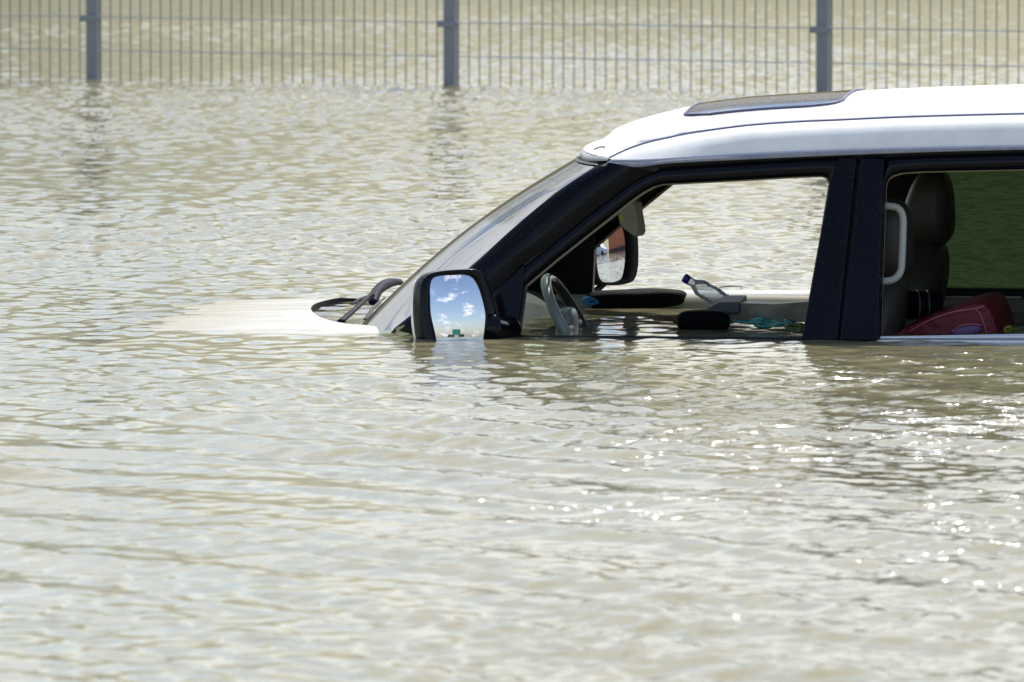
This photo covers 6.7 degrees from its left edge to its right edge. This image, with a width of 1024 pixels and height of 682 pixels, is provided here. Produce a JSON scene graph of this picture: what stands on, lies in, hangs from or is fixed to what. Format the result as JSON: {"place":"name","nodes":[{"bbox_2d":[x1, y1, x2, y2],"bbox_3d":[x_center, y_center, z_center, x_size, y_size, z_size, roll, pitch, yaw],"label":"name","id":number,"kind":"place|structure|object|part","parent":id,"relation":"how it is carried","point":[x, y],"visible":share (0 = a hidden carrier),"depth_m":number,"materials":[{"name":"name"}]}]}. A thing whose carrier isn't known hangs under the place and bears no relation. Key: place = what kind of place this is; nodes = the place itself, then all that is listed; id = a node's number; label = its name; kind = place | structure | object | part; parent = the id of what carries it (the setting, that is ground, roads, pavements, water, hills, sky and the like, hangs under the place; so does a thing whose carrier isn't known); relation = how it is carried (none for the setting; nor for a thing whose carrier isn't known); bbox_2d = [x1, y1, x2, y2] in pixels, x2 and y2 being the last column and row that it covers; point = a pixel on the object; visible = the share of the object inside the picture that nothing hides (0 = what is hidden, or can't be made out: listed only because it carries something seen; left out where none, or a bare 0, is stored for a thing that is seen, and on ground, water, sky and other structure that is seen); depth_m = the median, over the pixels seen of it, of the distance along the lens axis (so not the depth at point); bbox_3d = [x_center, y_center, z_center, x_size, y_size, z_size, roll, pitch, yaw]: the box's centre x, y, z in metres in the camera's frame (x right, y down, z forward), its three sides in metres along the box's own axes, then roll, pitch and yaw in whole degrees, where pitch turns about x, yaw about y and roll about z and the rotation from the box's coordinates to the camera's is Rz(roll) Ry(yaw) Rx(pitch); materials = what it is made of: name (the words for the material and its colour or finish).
{"place":"outdoors","nodes":[
{"label":"outdoors","id":0,"kind":"place"},
{"bbox_2d":[0,0,1023,681],"bbox_3d":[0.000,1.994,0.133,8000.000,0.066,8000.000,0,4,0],"label":"water","id":1,"kind":"structure","parent":0,"point":[358,506],"depth_m":27.09,"materials":[{"name":"beige liquid"}]},
{"bbox_2d":[128,84,1023,342],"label":"flooded car","id":2,"kind":"object","parent":1,"relation":"on","point":[925,191],"visible":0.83,"depth_m":30.26,"materials":[{"name":"white paint"}]},
{"bbox_2d":[897,292,1014,334],"bbox_3d":[1.525,-0.092,30.406,0.395,0.136,0.280,1,5,9],"label":"red bag","id":3,"kind":"object","parent":2,"relation":"in","point":[990,312],"visible":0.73,"depth_m":30.30,"materials":[{"name":"red fabric"}]},
{"bbox_2d":[906,290,942,318],"bbox_3d":[1.429,-0.122,30.522,0.125,0.111,0.122,0,4,-4],"label":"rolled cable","id":4,"kind":"object","parent":3,"relation":"on","point":[923,303],"visible":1,"depth_m":30.48,"materials":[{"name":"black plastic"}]},
{"bbox_3d":[1.842,-0.446,31.487,0.679,0.557,0.156,1,5,9],"label":"rear window","id":5,"kind":"part","parent":2,"relation":"part of","materials":[{"name":"green glass"}]},
{"bbox_2d":[587,288,686,307],"bbox_3d":[0.452,-0.153,31.787,0.362,0.073,0.163,0,4,0],"label":"black pouch","id":6,"kind":"object","parent":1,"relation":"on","point":[642,298],"visible":0.95,"depth_m":31.72,"materials":[{"name":"black plastic"}]},
{"bbox_2d":[652,315,677,322],"bbox_3d":[0.553,-0.077,30.773,0.131,0.028,0.012,1,6,9],"label":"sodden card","id":7,"kind":"object","parent":1,"relation":"on","point":[671,318],"visible":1,"depth_m":30.77,"materials":[{"name":"brown"}]},
{"bbox_2d":[677,309,729,329],"bbox_3d":[0.666,-0.071,30.596,0.186,0.077,0.122,0,4,0],"label":"black cushion","id":8,"kind":"object","parent":1,"relation":"on","point":[711,319],"visible":1,"depth_m":30.54,"materials":[{"name":"black fabric"}]},
{"bbox_2d":[681,274,728,304],"bbox_3d":[0.699,-0.168,31.061,0.223,0.072,0.070,32,-1,-9],"label":"plastic bottle","id":9,"kind":"object","parent":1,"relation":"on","point":[686,278],"visible":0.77,"depth_m":31.07,"materials":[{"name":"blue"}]},
{"bbox_2d":[732,316,795,328],"bbox_3d":[0.874,-0.064,30.480,0.226,0.044,0.021,1,5,9],"label":"plastic packet","id":10,"kind":"object","parent":1,"relation":"on","point":[760,322],"visible":1,"depth_m":30.48},
{"bbox_2d":[729,300,807,322],"bbox_3d":[0.877,-0.104,30.741,0.425,0.082,0.130,1,6,9],"label":"floating panel","id":11,"kind":"object","parent":1,"relation":"on","point":[795,311],"visible":0.62,"depth_m":30.67,"materials":[{"name":"black plastic"}]},
{"bbox_2d":[707,295,746,313],"bbox_3d":[0.741,-0.119,30.777,0.135,0.068,0.200,1,5,9],"label":"grey cloth","id":12,"kind":"object","parent":11,"relation":"on","point":[728,304],"visible":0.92,"depth_m":30.68,"materials":[{"name":"grey fabric"}]},
{"bbox_2d":[785,323,803,333],"bbox_3d":[0.972,-0.044,30.238,0.073,0.038,0.011,1,6,9],"label":"leaf","id":13,"kind":"object","parent":1,"relation":"on","point":[795,327],"visible":1,"depth_m":30.23,"materials":[{"name":"green plant"}]},
{"bbox_2d":[582,296,598,305],"bbox_3d":[0.281,-0.143,31.415,0.063,0.035,0.018,1,5,9],"label":"cloth scrap","id":14,"kind":"object","parent":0,"point":[588,300],"visible":1,"depth_m":31.41,"materials":[{"name":"blue fabric"}]},
{"bbox_2d":[1003,325,1012,332],"bbox_3d":[1.704,-0.040,30.224,0.033,0.030,0.018,1,5,9],"label":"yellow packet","id":15,"kind":"object","parent":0,"point":[1008,329],"visible":0.99,"depth_m":30.22,"materials":[{"name":"yellow plastic"}]},
{"label":"ground","id":16,"kind":"structure","parent":0,"visible":0},
{"bbox_2d":[0,0,1023,91],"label":"fence","id":17,"kind":"object","parent":16,"relation":"on","point":[823,28],"visible":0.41,"depth_m":52.87,"materials":[{"name":"grey metal"}]}
]}

